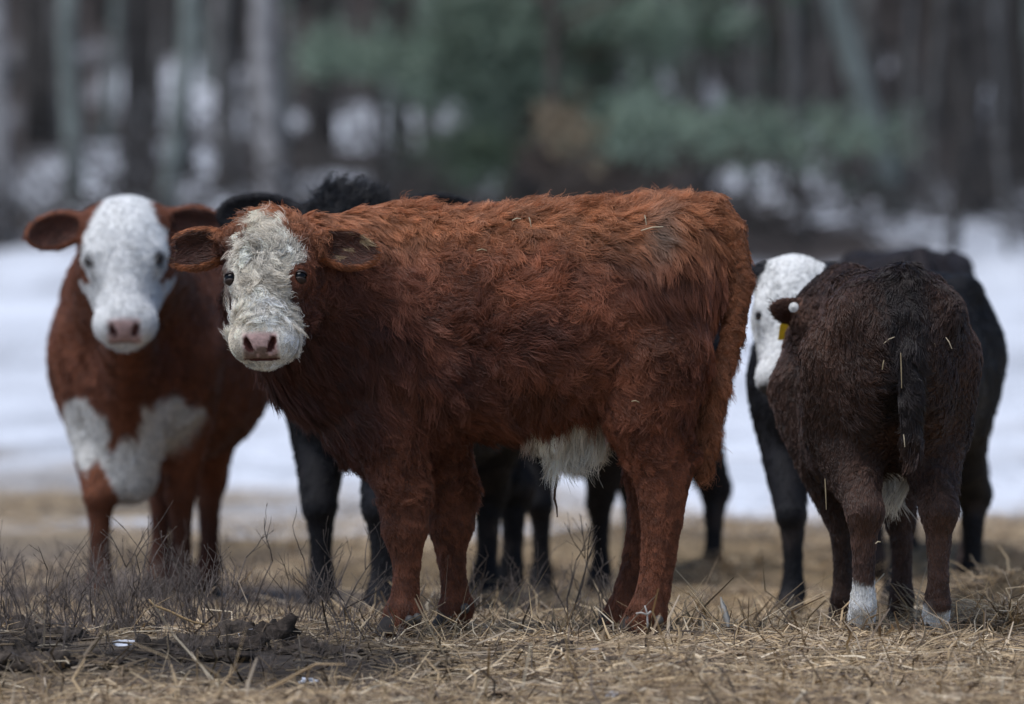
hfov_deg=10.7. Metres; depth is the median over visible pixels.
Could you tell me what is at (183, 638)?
dry weed
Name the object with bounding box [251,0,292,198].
bare tree
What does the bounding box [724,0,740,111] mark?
bare tree
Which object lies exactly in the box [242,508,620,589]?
hay mound
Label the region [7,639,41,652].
manure clod
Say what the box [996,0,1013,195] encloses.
bare tree
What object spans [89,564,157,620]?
dry weed
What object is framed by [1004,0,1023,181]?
bare tree
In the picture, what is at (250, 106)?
bare tree
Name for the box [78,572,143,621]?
dry weed
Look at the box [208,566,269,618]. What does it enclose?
dry weed
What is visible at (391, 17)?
bare tree
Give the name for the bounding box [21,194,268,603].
cow
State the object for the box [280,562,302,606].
dry weed
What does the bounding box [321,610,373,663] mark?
dry weed
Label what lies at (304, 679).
snow crumb
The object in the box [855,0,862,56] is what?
bare tree
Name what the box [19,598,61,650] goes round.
dry weed
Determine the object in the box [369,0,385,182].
bare tree
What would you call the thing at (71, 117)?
bare tree
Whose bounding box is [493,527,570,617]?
dry weed
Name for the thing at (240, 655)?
manure clod
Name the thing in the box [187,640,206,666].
dry weed
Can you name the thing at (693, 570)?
hay mound
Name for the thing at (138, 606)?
dry weed
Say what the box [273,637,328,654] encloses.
manure clod
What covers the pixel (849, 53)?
bare tree
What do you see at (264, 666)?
dry weed
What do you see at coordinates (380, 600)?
dry weed
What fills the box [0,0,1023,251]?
brush
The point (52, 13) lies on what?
bare tree
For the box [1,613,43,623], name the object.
manure clod
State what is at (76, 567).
dry weed
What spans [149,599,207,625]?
straw
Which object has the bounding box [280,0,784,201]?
pine tree
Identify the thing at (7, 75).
bare tree
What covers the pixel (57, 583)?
dry weed
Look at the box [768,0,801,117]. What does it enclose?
tree trunk
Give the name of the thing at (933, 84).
bare tree
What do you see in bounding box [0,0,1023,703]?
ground
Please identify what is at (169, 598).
dry weed
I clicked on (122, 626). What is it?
dry weed
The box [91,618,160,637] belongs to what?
manure clod
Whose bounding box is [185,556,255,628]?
dry weed
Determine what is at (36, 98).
bare tree
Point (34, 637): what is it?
manure clod
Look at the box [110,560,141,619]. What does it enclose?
dry weed
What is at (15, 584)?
dry weed
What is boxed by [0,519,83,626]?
dry weed
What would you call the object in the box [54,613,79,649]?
dry weed
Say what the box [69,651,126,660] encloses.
manure clod
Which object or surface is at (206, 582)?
dry weed
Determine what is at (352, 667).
dry weed
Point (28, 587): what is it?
dry weed
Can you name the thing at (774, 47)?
bare tree
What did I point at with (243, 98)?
bare tree
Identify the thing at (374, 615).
dry weed
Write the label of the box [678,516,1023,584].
hay mound
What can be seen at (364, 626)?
dry weed
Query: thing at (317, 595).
dry weed
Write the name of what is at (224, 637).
dry weed
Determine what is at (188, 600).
dry weed
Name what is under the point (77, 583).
dry weed
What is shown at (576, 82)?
bare tree
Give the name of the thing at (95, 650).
manure clod
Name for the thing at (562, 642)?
manure clod
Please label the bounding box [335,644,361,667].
dry weed
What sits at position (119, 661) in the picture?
manure clod
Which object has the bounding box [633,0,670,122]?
bare tree
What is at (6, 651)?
manure clod
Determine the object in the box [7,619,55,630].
manure clod
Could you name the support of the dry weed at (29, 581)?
on the ground
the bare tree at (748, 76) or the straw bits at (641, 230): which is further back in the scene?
the bare tree at (748, 76)
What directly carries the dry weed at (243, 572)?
on the ground
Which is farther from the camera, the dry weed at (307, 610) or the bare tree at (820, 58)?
the bare tree at (820, 58)
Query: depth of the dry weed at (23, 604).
13.66 m
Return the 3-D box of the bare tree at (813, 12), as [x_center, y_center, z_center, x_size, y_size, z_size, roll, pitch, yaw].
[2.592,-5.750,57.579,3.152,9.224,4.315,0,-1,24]
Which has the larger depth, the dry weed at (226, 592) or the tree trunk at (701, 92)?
the tree trunk at (701, 92)
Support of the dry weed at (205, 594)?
on the ground
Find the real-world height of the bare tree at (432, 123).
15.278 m
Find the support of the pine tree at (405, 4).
on the ground
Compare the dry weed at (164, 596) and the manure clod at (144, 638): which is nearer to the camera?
the manure clod at (144, 638)
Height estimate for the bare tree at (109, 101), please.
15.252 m
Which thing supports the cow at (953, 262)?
on the ground
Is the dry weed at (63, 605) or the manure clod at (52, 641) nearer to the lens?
the manure clod at (52, 641)
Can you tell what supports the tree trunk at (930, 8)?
on the ground
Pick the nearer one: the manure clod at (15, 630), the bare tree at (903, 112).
the manure clod at (15, 630)
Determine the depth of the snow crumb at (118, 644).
12.46 m
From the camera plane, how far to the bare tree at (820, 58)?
60.85 m
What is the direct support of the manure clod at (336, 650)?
on the ground
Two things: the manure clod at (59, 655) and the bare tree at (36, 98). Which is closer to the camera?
the manure clod at (59, 655)
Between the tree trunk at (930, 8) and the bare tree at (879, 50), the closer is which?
the tree trunk at (930, 8)
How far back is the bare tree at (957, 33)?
57.66 m
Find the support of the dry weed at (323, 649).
on the ground
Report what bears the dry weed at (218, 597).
on the ground
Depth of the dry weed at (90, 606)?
13.08 m
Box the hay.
[0,478,1023,622]
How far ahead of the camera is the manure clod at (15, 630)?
12.68 m
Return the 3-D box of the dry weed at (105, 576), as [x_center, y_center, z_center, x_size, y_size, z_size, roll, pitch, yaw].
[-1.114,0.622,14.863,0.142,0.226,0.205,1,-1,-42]
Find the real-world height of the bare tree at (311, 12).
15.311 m
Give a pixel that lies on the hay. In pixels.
(735, 589)
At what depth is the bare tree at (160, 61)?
80.87 m
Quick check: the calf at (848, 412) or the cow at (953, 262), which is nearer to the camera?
the calf at (848, 412)
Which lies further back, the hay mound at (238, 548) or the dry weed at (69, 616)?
the hay mound at (238, 548)
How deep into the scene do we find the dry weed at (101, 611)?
13.43 m
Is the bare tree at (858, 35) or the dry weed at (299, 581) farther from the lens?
the bare tree at (858, 35)
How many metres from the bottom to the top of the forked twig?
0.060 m
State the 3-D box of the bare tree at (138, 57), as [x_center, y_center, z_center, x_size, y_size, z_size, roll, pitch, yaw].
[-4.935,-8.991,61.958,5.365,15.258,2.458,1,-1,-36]
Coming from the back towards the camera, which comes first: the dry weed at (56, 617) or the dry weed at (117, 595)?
the dry weed at (117, 595)
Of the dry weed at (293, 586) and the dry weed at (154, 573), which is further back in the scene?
the dry weed at (293, 586)
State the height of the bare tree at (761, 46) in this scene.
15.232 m
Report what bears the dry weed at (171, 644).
on the ground
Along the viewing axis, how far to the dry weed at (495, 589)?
13.51 m
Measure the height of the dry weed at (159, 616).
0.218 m
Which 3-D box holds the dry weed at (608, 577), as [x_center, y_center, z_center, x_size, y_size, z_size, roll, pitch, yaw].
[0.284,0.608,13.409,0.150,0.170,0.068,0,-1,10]
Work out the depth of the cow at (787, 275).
14.94 m
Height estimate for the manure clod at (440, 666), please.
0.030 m
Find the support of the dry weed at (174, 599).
on the ground
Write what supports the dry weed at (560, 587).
on the ground
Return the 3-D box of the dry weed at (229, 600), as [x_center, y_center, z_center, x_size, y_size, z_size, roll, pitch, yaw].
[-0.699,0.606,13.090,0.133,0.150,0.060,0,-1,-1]
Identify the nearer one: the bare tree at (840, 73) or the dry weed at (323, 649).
the dry weed at (323, 649)
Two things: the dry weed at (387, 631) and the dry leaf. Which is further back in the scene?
the dry leaf
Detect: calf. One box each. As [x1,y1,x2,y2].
[168,184,757,637]
[766,260,983,631]
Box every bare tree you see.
[0,0,19,245]
[5,52,9,81]
[22,0,48,146]
[23,0,29,124]
[47,0,62,147]
[49,29,57,148]
[58,0,84,208]
[75,18,82,128]
[97,0,121,141]
[118,0,140,194]
[120,0,136,194]
[139,0,157,197]
[156,0,165,132]
[157,0,198,205]
[176,0,195,175]
[197,0,213,85]
[211,0,239,194]
[229,0,242,89]
[239,68,249,102]
[242,4,256,130]
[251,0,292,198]
[283,0,291,190]
[304,0,312,73]
[304,0,329,149]
[326,0,337,150]
[341,1,355,107]
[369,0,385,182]
[385,0,403,181]
[386,0,420,185]
[416,0,440,170]
[545,7,573,157]
[569,0,581,157]
[582,0,601,121]
[602,9,616,147]
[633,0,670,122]
[639,0,656,117]
[651,2,678,89]
[682,0,711,191]
[711,0,724,82]
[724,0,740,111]
[733,0,756,116]
[741,0,753,216]
[751,0,770,102]
[752,0,808,193]
[760,0,784,147]
[785,1,793,203]
[792,0,810,247]
[793,0,825,212]
[800,0,809,113]
[816,0,825,195]
[825,0,913,217]
[835,50,850,173]
[840,0,850,202]
[846,0,868,217]
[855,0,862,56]
[861,0,882,121]
[876,0,890,74]
[890,0,909,165]
[897,0,916,190]
[902,0,925,201]
[924,0,943,215]
[942,0,994,213]
[946,0,988,252]
[988,0,1001,205]
[991,0,1011,253]
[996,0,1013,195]
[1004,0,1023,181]
[1016,0,1023,103]
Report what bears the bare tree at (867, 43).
on the ground
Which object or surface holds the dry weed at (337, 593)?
on the ground
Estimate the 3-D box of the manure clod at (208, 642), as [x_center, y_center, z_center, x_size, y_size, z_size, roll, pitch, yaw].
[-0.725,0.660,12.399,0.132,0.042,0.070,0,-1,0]
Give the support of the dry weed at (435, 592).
on the ground
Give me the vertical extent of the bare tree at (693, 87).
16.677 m
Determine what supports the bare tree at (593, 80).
on the ground
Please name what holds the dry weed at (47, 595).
on the ground
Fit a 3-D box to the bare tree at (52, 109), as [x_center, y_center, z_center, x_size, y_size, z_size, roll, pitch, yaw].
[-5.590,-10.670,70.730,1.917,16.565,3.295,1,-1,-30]
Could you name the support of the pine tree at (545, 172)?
on the ground
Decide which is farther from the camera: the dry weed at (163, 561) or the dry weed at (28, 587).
the dry weed at (28, 587)
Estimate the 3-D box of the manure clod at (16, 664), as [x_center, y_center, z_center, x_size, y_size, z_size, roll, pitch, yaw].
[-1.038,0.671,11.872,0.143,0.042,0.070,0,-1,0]
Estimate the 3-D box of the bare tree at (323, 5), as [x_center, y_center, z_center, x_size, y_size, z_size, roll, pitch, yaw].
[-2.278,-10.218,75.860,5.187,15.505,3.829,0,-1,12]
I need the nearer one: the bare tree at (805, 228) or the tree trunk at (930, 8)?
the bare tree at (805, 228)
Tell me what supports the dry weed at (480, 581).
on the ground
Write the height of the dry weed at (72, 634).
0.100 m
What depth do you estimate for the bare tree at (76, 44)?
84.64 m
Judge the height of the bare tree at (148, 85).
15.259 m
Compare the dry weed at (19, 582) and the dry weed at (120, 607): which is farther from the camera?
the dry weed at (19, 582)
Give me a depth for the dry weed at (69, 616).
14.51 m
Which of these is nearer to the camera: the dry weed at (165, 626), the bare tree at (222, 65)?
the dry weed at (165, 626)
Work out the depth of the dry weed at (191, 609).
12.76 m
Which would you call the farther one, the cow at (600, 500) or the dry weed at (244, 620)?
the cow at (600, 500)
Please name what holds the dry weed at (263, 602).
on the ground
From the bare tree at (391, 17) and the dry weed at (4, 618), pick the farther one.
the bare tree at (391, 17)
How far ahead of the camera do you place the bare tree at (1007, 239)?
48.41 m
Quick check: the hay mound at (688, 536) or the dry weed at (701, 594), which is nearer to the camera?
the dry weed at (701, 594)
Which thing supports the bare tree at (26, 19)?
on the ground
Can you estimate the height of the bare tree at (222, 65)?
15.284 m
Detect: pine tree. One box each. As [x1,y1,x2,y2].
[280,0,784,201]
[281,0,927,202]
[383,0,413,109]
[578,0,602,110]
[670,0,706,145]
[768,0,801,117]
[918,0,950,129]
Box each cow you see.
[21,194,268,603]
[215,171,536,614]
[523,326,733,596]
[744,253,1007,616]
[840,246,990,587]
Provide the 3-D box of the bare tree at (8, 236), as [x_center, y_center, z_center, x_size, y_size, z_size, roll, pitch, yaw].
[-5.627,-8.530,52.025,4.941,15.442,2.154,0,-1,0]
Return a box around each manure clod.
[0,640,49,651]
[0,646,29,670]
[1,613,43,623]
[1,627,31,635]
[1,629,23,637]
[2,651,42,670]
[3,630,41,641]
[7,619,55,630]
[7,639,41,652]
[17,649,79,672]
[36,626,95,641]
[37,638,68,646]
[68,649,164,662]
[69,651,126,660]
[76,649,105,662]
[80,656,148,670]
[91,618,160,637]
[114,647,184,655]
[132,633,174,655]
[157,648,256,663]
[173,633,221,649]
[208,618,254,636]
[221,632,270,650]
[243,612,302,642]
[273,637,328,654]
[292,641,363,658]
[412,663,453,674]
[487,689,509,698]
[544,638,575,657]
[559,671,574,681]
[718,665,747,673]
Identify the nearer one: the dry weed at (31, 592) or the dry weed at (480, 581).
the dry weed at (480, 581)
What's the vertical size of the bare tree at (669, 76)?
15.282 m
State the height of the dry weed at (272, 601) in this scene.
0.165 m
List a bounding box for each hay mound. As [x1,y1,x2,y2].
[45,489,471,570]
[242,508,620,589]
[469,501,830,567]
[552,530,927,595]
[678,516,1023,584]
[876,545,1023,617]
[881,572,1023,637]
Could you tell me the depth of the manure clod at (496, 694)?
11.71 m
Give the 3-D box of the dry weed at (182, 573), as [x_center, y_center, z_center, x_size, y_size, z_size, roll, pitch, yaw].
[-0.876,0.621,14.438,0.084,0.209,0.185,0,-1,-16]
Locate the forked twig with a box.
[636,605,650,630]
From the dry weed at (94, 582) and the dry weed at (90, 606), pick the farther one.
the dry weed at (94, 582)
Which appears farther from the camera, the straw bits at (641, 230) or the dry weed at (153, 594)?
the dry weed at (153, 594)
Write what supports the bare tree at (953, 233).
on the ground
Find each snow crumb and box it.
[113,639,134,645]
[299,677,318,684]
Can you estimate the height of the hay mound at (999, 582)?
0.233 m
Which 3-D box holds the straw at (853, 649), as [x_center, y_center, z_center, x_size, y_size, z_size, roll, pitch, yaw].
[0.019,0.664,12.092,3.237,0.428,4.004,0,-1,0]
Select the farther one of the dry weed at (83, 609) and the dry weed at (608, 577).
the dry weed at (608, 577)
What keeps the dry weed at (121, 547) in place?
on the ground
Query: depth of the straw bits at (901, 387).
12.53 m
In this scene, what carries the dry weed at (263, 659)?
on the ground
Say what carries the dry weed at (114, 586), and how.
on the ground
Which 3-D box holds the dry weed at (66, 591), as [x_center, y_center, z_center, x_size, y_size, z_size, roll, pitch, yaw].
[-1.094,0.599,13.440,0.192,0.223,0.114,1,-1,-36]
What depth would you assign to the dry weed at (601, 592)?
13.35 m
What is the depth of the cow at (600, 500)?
16.86 m
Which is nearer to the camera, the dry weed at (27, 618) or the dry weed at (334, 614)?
the dry weed at (27, 618)
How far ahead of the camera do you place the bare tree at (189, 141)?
66.25 m
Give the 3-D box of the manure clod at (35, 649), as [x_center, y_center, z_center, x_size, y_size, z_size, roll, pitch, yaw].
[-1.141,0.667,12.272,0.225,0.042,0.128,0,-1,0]
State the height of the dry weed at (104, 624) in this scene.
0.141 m
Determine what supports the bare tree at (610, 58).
on the ground
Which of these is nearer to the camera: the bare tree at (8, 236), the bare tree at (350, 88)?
the bare tree at (8, 236)
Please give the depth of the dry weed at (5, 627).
12.21 m
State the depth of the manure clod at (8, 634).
12.61 m
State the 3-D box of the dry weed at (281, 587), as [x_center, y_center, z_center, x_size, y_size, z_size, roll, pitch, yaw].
[-0.477,0.542,13.055,0.149,0.302,0.232,0,-1,24]
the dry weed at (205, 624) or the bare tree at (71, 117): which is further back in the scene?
the bare tree at (71, 117)
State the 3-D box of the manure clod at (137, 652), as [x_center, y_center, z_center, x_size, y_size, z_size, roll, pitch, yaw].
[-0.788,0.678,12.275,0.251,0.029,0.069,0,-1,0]
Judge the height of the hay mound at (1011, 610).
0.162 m
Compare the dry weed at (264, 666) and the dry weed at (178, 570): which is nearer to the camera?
the dry weed at (264, 666)
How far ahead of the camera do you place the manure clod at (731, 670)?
11.86 m
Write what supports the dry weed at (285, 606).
on the ground
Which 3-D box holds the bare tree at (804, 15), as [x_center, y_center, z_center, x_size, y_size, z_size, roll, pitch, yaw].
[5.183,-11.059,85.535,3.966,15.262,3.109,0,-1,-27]
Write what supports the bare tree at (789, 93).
on the ground
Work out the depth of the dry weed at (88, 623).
12.56 m
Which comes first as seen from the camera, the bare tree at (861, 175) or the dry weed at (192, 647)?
the dry weed at (192, 647)
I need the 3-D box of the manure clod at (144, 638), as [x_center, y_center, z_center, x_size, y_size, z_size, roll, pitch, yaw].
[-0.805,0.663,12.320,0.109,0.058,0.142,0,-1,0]
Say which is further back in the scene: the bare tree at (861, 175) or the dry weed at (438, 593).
the bare tree at (861, 175)
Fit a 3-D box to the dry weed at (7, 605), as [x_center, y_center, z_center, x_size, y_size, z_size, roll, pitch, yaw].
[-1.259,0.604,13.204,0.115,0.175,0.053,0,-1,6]
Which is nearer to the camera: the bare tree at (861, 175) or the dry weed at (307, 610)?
the dry weed at (307, 610)
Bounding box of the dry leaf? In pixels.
[720,597,729,626]
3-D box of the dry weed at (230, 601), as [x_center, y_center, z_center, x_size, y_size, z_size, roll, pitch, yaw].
[-0.644,0.521,13.002,0.160,0.326,0.250,0,-1,4]
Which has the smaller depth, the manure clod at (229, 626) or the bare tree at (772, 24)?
the manure clod at (229, 626)
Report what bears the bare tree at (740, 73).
on the ground
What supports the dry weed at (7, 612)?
on the ground
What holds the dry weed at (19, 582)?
on the ground
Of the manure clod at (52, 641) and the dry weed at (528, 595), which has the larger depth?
the dry weed at (528, 595)
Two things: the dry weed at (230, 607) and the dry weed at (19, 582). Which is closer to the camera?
the dry weed at (230, 607)
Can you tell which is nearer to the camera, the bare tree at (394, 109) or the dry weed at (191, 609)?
the dry weed at (191, 609)
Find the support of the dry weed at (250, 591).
on the ground
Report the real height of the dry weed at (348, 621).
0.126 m
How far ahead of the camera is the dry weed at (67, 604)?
12.81 m
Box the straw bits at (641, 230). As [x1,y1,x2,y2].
[477,215,662,401]
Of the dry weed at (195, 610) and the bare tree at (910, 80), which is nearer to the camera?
the dry weed at (195, 610)
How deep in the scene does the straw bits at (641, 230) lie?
12.54 m
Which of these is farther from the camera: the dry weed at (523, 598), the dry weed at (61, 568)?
the dry weed at (61, 568)
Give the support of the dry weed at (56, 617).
on the ground
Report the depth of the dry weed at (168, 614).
12.51 m
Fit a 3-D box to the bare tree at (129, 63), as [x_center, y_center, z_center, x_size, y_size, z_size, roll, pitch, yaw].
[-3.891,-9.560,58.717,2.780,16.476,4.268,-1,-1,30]
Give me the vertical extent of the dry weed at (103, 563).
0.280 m
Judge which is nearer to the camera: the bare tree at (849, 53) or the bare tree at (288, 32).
the bare tree at (849, 53)
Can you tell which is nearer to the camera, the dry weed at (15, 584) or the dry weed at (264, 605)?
the dry weed at (15, 584)
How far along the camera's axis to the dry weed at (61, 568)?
15.68 m
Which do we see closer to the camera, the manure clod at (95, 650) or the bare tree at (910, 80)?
the manure clod at (95, 650)
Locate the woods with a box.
[19,0,989,67]
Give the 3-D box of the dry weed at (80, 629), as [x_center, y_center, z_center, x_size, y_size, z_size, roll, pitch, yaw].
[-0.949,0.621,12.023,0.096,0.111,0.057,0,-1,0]
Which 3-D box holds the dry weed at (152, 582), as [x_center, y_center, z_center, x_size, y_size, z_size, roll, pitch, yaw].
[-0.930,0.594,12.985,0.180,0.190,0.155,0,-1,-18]
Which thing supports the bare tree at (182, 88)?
on the ground
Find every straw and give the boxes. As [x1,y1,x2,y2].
[0,552,1023,703]
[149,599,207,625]
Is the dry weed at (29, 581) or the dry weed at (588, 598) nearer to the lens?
the dry weed at (588, 598)
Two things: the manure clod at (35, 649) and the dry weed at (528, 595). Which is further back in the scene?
the dry weed at (528, 595)
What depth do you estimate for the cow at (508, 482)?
15.14 m
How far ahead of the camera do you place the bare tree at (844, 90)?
59.84 m
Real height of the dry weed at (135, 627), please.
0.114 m
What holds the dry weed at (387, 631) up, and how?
on the ground
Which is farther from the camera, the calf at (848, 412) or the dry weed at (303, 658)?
the calf at (848, 412)
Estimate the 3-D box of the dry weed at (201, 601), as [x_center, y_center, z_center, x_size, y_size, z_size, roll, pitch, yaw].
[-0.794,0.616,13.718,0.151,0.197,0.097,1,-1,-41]
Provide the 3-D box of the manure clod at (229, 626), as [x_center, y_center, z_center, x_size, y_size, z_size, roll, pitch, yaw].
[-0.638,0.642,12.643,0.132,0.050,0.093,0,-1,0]
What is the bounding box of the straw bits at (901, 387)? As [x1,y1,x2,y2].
[824,337,951,543]
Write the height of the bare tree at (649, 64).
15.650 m
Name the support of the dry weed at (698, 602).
on the ground
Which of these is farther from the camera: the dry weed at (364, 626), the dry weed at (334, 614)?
the dry weed at (334, 614)
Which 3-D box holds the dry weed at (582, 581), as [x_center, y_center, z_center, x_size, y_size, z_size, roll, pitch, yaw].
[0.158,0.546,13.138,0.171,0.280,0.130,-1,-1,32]
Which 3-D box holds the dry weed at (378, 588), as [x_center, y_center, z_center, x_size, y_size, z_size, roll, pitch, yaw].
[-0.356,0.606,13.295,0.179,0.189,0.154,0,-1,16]
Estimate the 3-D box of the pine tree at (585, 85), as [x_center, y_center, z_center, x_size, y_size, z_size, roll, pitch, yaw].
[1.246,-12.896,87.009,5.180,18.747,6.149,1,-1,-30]
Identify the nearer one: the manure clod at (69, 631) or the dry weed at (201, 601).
the manure clod at (69, 631)
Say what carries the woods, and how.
on the ground
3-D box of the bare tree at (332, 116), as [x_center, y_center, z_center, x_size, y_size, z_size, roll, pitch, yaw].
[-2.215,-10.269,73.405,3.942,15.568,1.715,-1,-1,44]
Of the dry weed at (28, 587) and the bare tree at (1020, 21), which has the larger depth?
the bare tree at (1020, 21)
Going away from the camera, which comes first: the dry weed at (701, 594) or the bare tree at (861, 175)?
the dry weed at (701, 594)
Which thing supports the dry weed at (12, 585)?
on the ground
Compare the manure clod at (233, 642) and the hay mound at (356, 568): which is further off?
the hay mound at (356, 568)
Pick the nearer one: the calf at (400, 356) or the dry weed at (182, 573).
the calf at (400, 356)
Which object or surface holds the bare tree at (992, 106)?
on the ground
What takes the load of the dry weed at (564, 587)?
on the ground
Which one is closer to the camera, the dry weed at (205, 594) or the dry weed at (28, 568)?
the dry weed at (205, 594)
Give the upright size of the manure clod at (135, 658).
0.038 m
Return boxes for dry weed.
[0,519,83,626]
[0,543,49,609]
[0,547,26,624]
[0,555,64,619]
[0,567,50,630]
[0,581,12,618]
[0,598,14,639]
[0,602,15,645]
[1,536,70,608]
[8,552,67,620]
[8,595,38,615]
[11,569,42,601]
[11,570,40,611]
[17,596,52,635]
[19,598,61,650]
[22,577,72,625]
[28,537,113,621]
[29,571,73,616]
[31,552,101,621]
[34,534,108,601]
[35,548,108,627]
[37,541,77,592]
[37,590,72,619]
[51,611,82,649]
[52,531,113,629]
[54,521,151,631]
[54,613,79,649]
[55,533,122,636]
[56,547,133,619]
[61,541,137,614]
[61,610,98,651]
[68,563,96,627]
[70,520,144,601]
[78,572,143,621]
[78,605,112,640]
[79,550,113,605]
[82,551,175,638]
[85,524,171,638]
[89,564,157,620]
[90,563,164,631]
[91,597,110,624]
[91,599,117,651]
[95,570,131,599]
[99,560,154,620]
[103,584,135,620]
[108,501,183,629]
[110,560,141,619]
[111,518,189,609]
[122,608,151,648]
[124,553,200,625]
[128,548,193,620]
[128,567,173,619]
[133,546,197,627]
[141,521,210,627]
[142,579,203,641]
[146,545,231,634]
[149,565,208,634]
[149,579,184,619]
[150,610,180,638]
[155,558,194,630]
[159,635,191,677]
[162,569,220,621]
[166,544,203,625]
[167,551,199,622]
[170,608,211,663]
[174,562,225,618]
[176,590,238,649]
[176,591,205,633]
[180,560,252,633]
[180,625,215,666]
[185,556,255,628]
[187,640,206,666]
[193,574,235,619]
[194,576,244,622]
[202,505,273,620]
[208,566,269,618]
[210,621,234,649]
[211,565,247,619]
[211,591,239,619]
[219,527,266,606]
[228,564,281,622]
[230,567,283,621]
[235,608,260,635]
[238,621,288,671]
[242,573,305,619]
[244,582,284,620]
[251,644,276,677]
[252,587,283,617]
[264,518,347,627]
[268,568,335,627]
[273,590,297,619]
[278,508,385,623]
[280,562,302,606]
[292,640,321,685]
[293,565,356,636]
[300,608,339,660]
[301,566,343,625]
[311,538,382,625]
[317,595,361,645]
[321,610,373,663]
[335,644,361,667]
[337,651,373,687]
[339,564,391,623]
[357,617,379,643]
[363,595,389,633]
[367,597,409,653]
[369,584,391,624]
[420,570,440,619]
[421,566,479,605]
[469,546,498,616]
[470,551,530,619]
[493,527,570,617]
[497,580,535,614]
[514,580,546,614]
[518,560,575,617]
[524,575,573,617]
[544,523,600,624]
[564,512,615,613]
[567,574,614,621]
[599,568,614,592]
[673,560,721,621]
[687,587,717,619]
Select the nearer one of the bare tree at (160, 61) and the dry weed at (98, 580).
the dry weed at (98, 580)
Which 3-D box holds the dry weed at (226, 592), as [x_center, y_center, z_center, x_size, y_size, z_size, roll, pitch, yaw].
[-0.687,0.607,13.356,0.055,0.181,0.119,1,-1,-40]
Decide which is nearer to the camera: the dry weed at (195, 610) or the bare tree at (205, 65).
the dry weed at (195, 610)
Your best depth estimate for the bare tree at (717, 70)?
94.36 m
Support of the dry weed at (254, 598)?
on the ground
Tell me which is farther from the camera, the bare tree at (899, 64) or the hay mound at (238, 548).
the bare tree at (899, 64)
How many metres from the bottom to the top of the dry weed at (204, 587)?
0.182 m
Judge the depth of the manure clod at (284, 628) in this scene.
12.59 m
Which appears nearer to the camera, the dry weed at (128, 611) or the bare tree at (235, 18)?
the dry weed at (128, 611)
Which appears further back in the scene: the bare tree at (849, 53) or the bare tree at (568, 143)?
the bare tree at (568, 143)

